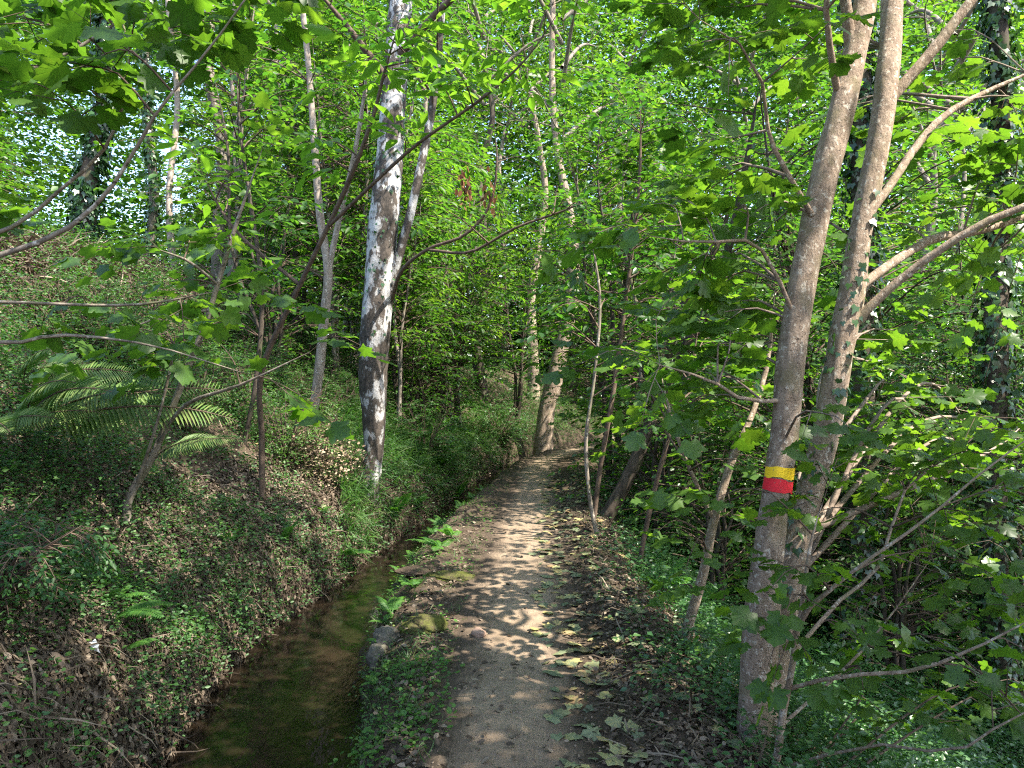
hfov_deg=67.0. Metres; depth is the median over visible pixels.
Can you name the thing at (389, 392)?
bush
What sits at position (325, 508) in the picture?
fern
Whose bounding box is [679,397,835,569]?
hazel bush
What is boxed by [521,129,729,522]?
young maple
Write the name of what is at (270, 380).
bush
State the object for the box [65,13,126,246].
ivy clad tree
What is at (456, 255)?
young maple
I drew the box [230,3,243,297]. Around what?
slim tree
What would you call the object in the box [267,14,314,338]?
ivy clad tree
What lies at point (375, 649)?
edge stone
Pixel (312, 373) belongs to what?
bush
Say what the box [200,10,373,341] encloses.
tall hazel
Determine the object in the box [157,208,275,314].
hazel bush
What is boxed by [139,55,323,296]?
pale tree
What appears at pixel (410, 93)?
tall hazel
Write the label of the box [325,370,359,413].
bush
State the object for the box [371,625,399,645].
edge stone
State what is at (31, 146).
tall hazel
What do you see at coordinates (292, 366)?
bush
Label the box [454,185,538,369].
tall hazel
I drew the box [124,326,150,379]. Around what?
bush
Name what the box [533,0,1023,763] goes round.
maple tree
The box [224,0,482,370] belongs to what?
chestnut tree
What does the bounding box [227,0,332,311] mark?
woodland tree
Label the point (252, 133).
tall hazel
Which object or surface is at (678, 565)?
fern
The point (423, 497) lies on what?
fern
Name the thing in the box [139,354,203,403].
bush
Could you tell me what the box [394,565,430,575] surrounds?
edge stone
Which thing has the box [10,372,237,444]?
fern
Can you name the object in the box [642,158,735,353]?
tall hazel
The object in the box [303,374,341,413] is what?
bush
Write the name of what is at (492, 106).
woodland tree
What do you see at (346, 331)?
young maple
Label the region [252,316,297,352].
bush
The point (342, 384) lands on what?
bush
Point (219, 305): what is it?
bush
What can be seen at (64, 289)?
bush
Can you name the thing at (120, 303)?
bush
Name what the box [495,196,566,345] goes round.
tall hazel
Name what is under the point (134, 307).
bush
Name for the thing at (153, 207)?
ivy clad tree
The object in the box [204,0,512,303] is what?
chestnut tree
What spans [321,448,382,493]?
leaved bush
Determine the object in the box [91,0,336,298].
young maple
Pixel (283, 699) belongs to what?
water
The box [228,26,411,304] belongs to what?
young maple
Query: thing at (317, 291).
young maple
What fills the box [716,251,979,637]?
laurel tree
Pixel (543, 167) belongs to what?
woodland tree
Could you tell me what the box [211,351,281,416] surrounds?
bush
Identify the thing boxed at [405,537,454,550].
fern
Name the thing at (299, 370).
bush
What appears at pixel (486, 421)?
leaved bush
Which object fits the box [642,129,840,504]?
chestnut tree
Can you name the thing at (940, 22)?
slim tree
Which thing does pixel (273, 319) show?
hazel bush
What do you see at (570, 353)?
tall hazel
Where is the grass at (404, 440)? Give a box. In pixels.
[334,348,644,767]
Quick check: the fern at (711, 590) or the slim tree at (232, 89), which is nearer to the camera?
the fern at (711, 590)
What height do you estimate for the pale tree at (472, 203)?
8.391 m
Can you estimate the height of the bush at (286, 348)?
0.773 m
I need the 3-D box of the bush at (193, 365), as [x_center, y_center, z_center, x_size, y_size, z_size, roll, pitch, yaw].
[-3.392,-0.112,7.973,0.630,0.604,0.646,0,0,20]
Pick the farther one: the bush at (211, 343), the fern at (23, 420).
the bush at (211, 343)
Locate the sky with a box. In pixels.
[3,0,1021,355]
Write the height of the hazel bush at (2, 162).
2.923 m
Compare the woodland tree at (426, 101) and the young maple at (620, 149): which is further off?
the woodland tree at (426, 101)
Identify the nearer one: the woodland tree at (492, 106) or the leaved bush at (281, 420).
the leaved bush at (281, 420)
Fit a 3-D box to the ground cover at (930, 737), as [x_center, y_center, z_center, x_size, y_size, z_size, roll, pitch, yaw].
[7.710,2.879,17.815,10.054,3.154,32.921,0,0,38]
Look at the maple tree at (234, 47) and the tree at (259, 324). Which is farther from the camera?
the tree at (259, 324)
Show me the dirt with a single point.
(584, 606)
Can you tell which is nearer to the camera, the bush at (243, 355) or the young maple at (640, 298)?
the bush at (243, 355)
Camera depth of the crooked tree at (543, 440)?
19.20 m
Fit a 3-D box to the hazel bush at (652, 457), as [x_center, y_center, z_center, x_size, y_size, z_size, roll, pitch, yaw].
[1.970,0.694,10.309,2.935,3.393,2.952,0,0,8]
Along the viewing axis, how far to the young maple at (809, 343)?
14.95 m
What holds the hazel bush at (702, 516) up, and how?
on the ground at (476, 506)
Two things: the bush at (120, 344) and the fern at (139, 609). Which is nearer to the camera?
the fern at (139, 609)
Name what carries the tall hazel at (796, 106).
on the ground at (476, 506)
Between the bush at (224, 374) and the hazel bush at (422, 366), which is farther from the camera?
the hazel bush at (422, 366)
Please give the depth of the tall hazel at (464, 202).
17.32 m
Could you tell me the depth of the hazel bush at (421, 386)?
14.32 m
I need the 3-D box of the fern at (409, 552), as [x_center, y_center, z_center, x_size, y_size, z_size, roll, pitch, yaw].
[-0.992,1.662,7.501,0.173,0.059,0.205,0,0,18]
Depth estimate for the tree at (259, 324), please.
7.98 m
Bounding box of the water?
[164,464,511,767]
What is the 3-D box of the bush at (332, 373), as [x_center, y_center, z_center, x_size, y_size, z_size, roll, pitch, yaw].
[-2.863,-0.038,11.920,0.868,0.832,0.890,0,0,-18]
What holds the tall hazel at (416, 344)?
on the ground at (476, 506)
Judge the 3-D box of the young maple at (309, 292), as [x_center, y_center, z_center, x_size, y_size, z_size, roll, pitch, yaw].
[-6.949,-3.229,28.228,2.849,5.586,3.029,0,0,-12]
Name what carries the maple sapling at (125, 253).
on the ground at (476, 506)
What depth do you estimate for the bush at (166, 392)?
7.23 m
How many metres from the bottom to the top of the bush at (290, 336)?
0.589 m
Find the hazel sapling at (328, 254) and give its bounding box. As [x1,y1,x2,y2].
[213,0,407,410]
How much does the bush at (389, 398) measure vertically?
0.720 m
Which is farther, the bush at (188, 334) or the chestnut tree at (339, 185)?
the chestnut tree at (339, 185)
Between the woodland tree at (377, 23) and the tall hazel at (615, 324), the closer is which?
the tall hazel at (615, 324)
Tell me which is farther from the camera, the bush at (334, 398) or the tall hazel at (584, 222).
the tall hazel at (584, 222)
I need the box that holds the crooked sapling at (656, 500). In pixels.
[589,233,822,665]
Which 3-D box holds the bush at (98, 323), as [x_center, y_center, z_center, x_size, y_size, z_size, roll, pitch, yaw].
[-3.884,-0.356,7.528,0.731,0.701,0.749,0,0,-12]
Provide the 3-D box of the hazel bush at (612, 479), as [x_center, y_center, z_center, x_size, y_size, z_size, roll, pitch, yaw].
[2.336,0.834,12.518,2.820,3.242,2.804,0,0,28]
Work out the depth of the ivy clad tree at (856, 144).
8.58 m
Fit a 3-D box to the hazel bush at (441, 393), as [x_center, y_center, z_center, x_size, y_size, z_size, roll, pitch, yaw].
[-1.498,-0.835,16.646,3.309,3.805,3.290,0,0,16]
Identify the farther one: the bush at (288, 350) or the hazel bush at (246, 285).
the hazel bush at (246, 285)
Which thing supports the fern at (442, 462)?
on the ground at (476, 506)
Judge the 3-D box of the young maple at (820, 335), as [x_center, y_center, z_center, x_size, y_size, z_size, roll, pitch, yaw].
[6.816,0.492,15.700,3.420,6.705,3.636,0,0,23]
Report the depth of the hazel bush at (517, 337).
31.57 m
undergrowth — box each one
[0,195,634,767]
[0,219,340,355]
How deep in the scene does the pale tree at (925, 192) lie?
21.20 m
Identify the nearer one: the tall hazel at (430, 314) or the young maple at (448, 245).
the tall hazel at (430, 314)
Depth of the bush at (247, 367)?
9.85 m
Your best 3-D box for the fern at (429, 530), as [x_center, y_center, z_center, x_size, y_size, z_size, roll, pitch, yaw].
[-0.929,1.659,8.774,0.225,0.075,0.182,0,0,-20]
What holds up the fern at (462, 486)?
on the ground at (476, 506)
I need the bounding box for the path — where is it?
[417,444,600,767]
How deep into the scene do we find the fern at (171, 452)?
5.80 m
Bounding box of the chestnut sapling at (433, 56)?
[146,0,597,503]
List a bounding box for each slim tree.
[165,0,179,267]
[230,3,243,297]
[421,0,589,368]
[748,0,1023,402]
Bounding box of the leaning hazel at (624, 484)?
[573,21,826,521]
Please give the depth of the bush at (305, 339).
12.49 m
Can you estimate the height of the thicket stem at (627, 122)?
5.338 m
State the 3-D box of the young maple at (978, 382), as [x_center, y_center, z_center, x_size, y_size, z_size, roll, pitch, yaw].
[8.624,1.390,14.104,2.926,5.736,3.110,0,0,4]
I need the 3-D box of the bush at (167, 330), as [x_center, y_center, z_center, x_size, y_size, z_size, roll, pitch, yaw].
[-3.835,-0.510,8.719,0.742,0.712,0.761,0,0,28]
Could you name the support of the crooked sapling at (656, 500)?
on the ground at (476, 506)
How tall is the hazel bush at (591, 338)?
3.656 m
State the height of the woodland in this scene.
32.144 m
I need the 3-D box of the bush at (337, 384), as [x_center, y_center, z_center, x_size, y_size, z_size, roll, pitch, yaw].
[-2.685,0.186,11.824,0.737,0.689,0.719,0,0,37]
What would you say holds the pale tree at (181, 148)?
on the ground at (476, 506)
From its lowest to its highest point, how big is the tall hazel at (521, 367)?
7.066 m
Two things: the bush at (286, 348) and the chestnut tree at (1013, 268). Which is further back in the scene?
the chestnut tree at (1013, 268)
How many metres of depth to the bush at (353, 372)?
13.49 m
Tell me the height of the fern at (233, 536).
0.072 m
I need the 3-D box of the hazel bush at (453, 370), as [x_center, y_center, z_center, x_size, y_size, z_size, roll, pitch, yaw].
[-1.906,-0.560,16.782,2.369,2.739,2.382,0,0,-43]
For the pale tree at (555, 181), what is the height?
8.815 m
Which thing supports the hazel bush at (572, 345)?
on the ground at (476, 506)
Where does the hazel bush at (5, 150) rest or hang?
on the ground at (476, 506)
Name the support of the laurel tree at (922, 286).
on the ground at (476, 506)
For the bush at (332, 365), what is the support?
on the ground at (476, 506)
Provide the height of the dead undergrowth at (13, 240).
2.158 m
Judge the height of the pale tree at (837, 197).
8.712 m
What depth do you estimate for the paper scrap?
3.76 m
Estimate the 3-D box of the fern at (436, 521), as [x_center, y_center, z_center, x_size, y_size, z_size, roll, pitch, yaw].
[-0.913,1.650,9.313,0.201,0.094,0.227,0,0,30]
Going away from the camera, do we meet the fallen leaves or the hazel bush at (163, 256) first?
the fallen leaves
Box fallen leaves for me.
[7,350,763,767]
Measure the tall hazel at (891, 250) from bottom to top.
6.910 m
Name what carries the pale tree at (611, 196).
on the ground at (476, 506)
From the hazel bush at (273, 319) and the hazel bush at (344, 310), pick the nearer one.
the hazel bush at (273, 319)
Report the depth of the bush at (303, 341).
12.55 m
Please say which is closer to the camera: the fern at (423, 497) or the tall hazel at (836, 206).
the fern at (423, 497)
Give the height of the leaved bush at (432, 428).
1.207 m
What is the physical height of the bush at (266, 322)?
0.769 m
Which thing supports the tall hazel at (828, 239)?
on the ground at (476, 506)
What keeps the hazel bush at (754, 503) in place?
on the ground at (476, 506)
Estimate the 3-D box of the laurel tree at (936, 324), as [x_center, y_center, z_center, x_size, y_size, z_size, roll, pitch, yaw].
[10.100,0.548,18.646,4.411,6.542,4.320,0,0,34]
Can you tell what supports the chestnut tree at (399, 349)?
on the ground at (476, 506)
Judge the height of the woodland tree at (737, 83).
12.772 m
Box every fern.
[0,403,106,438]
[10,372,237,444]
[15,347,148,388]
[102,586,150,599]
[118,600,171,618]
[126,638,157,649]
[139,433,248,462]
[219,529,246,538]
[252,507,306,540]
[318,506,332,511]
[340,549,373,555]
[364,671,378,684]
[370,616,392,623]
[374,596,403,618]
[383,493,412,516]
[398,577,423,586]
[404,550,418,557]
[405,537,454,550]
[411,493,429,505]
[422,525,437,533]
[428,515,446,524]
[433,451,457,465]
[434,524,460,536]
[451,481,469,496]
[455,500,464,507]
[633,556,694,589]
[682,583,725,602]
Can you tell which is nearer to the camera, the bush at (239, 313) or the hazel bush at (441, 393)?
the bush at (239, 313)
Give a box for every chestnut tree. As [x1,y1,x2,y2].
[203,0,457,380]
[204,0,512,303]
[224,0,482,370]
[291,122,497,430]
[397,137,544,427]
[400,102,540,404]
[469,55,712,471]
[513,188,607,381]
[563,159,676,325]
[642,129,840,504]
[949,212,1023,464]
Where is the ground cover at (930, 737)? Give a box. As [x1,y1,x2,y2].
[566,448,1023,767]
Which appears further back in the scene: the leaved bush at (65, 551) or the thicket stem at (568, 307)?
the thicket stem at (568, 307)
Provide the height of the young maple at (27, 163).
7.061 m
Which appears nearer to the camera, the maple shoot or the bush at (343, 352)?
the maple shoot
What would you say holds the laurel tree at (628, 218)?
on the ground at (476, 506)
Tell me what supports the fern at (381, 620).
on the ground at (476, 506)
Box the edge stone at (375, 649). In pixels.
[366,643,386,672]
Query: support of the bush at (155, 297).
on the ground at (476, 506)
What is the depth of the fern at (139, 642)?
4.06 m
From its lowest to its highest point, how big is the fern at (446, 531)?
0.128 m
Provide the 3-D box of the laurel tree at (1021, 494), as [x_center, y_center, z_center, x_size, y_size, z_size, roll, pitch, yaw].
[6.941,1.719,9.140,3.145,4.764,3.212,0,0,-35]
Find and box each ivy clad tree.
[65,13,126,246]
[135,0,166,263]
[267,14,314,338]
[816,0,894,672]
[957,0,1023,746]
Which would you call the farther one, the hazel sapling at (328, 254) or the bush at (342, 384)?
the bush at (342, 384)
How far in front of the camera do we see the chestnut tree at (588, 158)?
15.37 m
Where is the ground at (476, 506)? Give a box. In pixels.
[0,242,1023,767]
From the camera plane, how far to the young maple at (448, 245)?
20.48 m
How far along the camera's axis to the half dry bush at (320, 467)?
8.58 m
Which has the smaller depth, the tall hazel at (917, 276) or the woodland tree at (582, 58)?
the tall hazel at (917, 276)
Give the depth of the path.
4.59 m
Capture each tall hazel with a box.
[0,19,59,208]
[189,16,371,267]
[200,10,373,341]
[310,89,478,389]
[318,133,479,417]
[340,184,470,389]
[355,115,520,414]
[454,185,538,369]
[457,168,592,426]
[488,57,744,489]
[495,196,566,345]
[515,172,604,369]
[530,163,641,375]
[633,1,1023,629]
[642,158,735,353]
[663,181,944,636]
[667,190,900,506]
[672,37,975,591]
[708,161,915,450]
[733,174,833,381]
[874,226,904,319]
[880,244,1023,567]
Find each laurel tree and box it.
[579,209,696,403]
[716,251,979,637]
[812,283,1022,601]
[826,288,1023,659]
[835,210,1023,671]
[843,271,1023,736]
[875,281,1023,616]
[886,273,976,508]
[893,277,1023,463]
[954,353,1023,541]
[958,398,1023,596]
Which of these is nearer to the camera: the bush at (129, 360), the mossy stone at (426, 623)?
the mossy stone at (426, 623)
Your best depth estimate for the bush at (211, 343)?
9.70 m
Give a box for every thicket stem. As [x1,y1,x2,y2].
[515,188,665,534]
[559,39,742,521]
[623,277,769,567]
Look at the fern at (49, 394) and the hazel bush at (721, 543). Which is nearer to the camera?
the fern at (49, 394)
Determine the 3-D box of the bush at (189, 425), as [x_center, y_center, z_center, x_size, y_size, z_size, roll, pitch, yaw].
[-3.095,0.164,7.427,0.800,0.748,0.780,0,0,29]
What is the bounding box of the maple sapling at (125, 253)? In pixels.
[21,91,397,527]
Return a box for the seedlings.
[0,379,496,767]
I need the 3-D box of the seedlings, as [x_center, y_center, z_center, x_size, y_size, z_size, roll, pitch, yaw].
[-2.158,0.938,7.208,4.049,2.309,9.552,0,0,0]
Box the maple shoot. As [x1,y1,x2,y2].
[671,406,1023,767]
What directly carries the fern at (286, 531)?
on the ground at (476, 506)
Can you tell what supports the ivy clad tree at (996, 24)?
on the ground at (476, 506)
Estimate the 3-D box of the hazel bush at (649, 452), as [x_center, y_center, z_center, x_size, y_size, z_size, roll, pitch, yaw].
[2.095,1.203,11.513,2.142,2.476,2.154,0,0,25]
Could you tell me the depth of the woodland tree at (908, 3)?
18.76 m
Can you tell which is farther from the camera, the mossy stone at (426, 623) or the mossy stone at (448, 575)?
the mossy stone at (448, 575)
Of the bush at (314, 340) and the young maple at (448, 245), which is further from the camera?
the young maple at (448, 245)
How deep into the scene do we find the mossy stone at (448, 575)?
6.34 m
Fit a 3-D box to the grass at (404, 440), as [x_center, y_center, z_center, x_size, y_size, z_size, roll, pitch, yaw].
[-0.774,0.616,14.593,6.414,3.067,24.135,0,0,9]
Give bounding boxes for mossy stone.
[398,613,448,635]
[424,570,475,581]
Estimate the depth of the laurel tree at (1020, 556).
8.64 m
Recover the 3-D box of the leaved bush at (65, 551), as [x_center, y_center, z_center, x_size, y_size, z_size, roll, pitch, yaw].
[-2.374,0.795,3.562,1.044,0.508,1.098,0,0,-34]
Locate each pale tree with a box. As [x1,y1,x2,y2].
[124,100,261,280]
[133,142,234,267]
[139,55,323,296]
[427,113,514,324]
[457,181,562,347]
[496,173,584,370]
[544,168,674,371]
[752,176,915,408]
[815,157,1020,429]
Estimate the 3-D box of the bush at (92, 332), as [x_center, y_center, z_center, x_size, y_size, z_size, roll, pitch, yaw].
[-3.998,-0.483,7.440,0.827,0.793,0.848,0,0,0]
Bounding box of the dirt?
[561,483,754,767]
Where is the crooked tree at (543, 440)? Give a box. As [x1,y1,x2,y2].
[446,0,700,454]
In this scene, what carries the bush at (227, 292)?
on the ground at (476, 506)
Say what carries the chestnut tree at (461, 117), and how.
on the ground at (476, 506)
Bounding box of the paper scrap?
[89,639,99,652]
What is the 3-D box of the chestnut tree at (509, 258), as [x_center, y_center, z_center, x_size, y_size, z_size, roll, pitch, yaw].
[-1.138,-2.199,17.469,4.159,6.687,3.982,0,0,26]
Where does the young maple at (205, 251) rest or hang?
on the ground at (476, 506)
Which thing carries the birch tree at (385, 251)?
on the ground at (476, 506)
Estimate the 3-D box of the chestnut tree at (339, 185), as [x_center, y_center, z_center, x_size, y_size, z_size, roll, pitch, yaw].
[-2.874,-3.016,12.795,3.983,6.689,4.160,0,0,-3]
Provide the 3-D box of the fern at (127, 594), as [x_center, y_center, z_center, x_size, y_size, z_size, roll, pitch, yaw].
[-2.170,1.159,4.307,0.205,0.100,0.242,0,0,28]
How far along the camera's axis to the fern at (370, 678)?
4.59 m
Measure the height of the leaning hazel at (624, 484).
6.766 m
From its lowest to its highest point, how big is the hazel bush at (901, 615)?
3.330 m
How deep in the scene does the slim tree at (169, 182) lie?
11.95 m
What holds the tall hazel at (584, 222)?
on the ground at (476, 506)
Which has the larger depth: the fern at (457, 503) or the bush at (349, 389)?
the bush at (349, 389)
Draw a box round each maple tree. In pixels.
[0,0,354,444]
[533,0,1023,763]
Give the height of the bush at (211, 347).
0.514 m
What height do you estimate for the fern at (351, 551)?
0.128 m
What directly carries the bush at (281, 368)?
on the ground at (476, 506)
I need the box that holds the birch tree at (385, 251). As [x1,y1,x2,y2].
[324,0,658,514]
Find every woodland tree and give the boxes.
[203,5,227,287]
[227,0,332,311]
[255,0,435,351]
[351,0,521,351]
[366,0,586,400]
[425,0,628,399]
[541,3,711,381]
[645,10,842,434]
[790,0,1023,375]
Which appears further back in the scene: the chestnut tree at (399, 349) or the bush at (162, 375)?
the chestnut tree at (399, 349)
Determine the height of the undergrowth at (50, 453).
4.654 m
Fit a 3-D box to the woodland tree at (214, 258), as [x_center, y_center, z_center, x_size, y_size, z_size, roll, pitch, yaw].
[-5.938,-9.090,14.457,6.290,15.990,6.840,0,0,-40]
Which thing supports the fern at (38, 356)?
on the ground at (476, 506)
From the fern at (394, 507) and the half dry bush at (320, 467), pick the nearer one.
the half dry bush at (320, 467)
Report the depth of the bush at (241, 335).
10.57 m
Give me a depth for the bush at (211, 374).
7.94 m
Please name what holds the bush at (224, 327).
on the ground at (476, 506)
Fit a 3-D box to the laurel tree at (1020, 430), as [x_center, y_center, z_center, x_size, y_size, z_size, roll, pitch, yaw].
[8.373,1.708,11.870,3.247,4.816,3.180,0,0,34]
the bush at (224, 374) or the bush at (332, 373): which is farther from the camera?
the bush at (332, 373)
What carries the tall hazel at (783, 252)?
on the ground at (476, 506)
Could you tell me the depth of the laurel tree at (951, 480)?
9.96 m
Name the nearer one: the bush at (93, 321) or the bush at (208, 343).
the bush at (93, 321)
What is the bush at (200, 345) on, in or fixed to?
on the ground at (476, 506)
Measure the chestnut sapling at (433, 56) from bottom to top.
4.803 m
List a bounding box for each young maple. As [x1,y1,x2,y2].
[0,0,77,220]
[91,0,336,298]
[198,208,268,267]
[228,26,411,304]
[301,286,341,337]
[306,167,354,336]
[330,171,457,383]
[400,150,493,383]
[411,195,488,334]
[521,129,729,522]
[603,204,780,515]
[690,250,828,509]
[759,248,931,415]
[901,316,1023,539]
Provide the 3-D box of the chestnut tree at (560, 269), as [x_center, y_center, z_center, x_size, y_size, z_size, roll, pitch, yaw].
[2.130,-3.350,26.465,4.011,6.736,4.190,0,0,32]
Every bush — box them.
[0,116,46,232]
[0,128,58,236]
[0,504,123,623]
[23,269,99,330]
[60,295,140,370]
[62,310,108,348]
[67,275,133,330]
[85,315,144,377]
[85,316,146,377]
[87,328,138,383]
[95,293,145,325]
[104,300,168,357]
[122,267,186,328]
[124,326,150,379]
[129,359,175,393]
[139,314,182,349]
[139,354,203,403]
[142,371,193,421]
[152,316,210,361]
[152,362,223,435]
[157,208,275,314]
[167,317,216,355]
[168,317,228,372]
[171,347,209,393]
[173,153,361,368]
[176,217,277,312]
[180,342,240,418]
[185,366,236,415]
[187,317,223,351]
[189,325,224,356]
[200,293,233,340]
[201,286,248,337]
[201,337,225,366]
[202,290,248,347]
[206,337,271,393]
[208,353,250,397]
[210,347,253,381]
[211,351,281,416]
[215,294,258,339]
[222,315,277,370]
[229,380,338,465]
[236,353,253,386]
[246,307,283,344]
[248,351,291,397]
[249,363,284,395]
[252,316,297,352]
[252,340,302,393]
[269,357,298,397]
[274,330,306,374]
[276,406,365,488]
[277,335,305,369]
[280,352,306,383]
[283,323,316,366]
[283,324,300,356]
[283,364,328,402]
[287,359,336,401]
[291,335,328,375]
[303,338,331,364]
[303,355,349,401]
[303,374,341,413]
[307,228,361,349]
[320,384,353,415]
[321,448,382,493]
[322,369,360,409]
[322,374,349,408]
[323,350,357,385]
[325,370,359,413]
[326,351,357,391]
[342,363,358,390]
[357,286,490,430]
[357,387,397,412]
[386,395,470,466]
[387,258,516,421]
[387,377,396,412]
[388,296,484,409]
[388,310,456,397]
[467,398,535,443]
[487,277,551,369]
[527,304,578,369]
[537,314,588,368]
[546,317,767,552]
[563,303,646,398]
[570,336,731,520]
[578,392,716,531]
[612,378,840,615]
[634,397,764,597]
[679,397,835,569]
[708,429,890,635]
[748,404,1022,708]
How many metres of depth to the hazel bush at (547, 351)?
32.29 m
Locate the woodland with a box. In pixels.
[0,0,1023,408]
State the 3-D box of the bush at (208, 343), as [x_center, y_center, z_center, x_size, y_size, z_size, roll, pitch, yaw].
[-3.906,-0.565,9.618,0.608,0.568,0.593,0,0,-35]
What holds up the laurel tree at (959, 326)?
on the ground at (476, 506)
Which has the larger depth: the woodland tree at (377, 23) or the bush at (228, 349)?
the woodland tree at (377, 23)
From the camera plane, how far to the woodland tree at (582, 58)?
26.85 m
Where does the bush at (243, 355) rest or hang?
on the ground at (476, 506)
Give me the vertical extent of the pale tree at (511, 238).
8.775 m
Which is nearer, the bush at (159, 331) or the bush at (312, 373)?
the bush at (159, 331)
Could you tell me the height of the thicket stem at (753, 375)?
2.787 m
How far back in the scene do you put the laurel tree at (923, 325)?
12.39 m
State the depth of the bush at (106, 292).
7.89 m
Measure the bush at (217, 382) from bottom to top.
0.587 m
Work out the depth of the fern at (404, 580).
5.94 m
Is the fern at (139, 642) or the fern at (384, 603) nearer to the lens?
the fern at (139, 642)
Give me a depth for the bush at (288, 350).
11.90 m
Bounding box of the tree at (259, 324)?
[148,23,326,444]
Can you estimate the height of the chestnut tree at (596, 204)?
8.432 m
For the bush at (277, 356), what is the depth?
10.44 m
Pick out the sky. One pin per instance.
(166, 150)
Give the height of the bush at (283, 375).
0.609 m
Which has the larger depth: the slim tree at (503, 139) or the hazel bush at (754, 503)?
the slim tree at (503, 139)
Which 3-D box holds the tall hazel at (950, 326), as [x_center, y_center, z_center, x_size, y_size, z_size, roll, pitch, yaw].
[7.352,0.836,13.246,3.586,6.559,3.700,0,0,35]
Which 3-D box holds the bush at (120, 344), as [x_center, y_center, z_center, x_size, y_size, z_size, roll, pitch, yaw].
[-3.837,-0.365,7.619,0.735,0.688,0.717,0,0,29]
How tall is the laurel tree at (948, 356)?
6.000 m
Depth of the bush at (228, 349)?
9.54 m

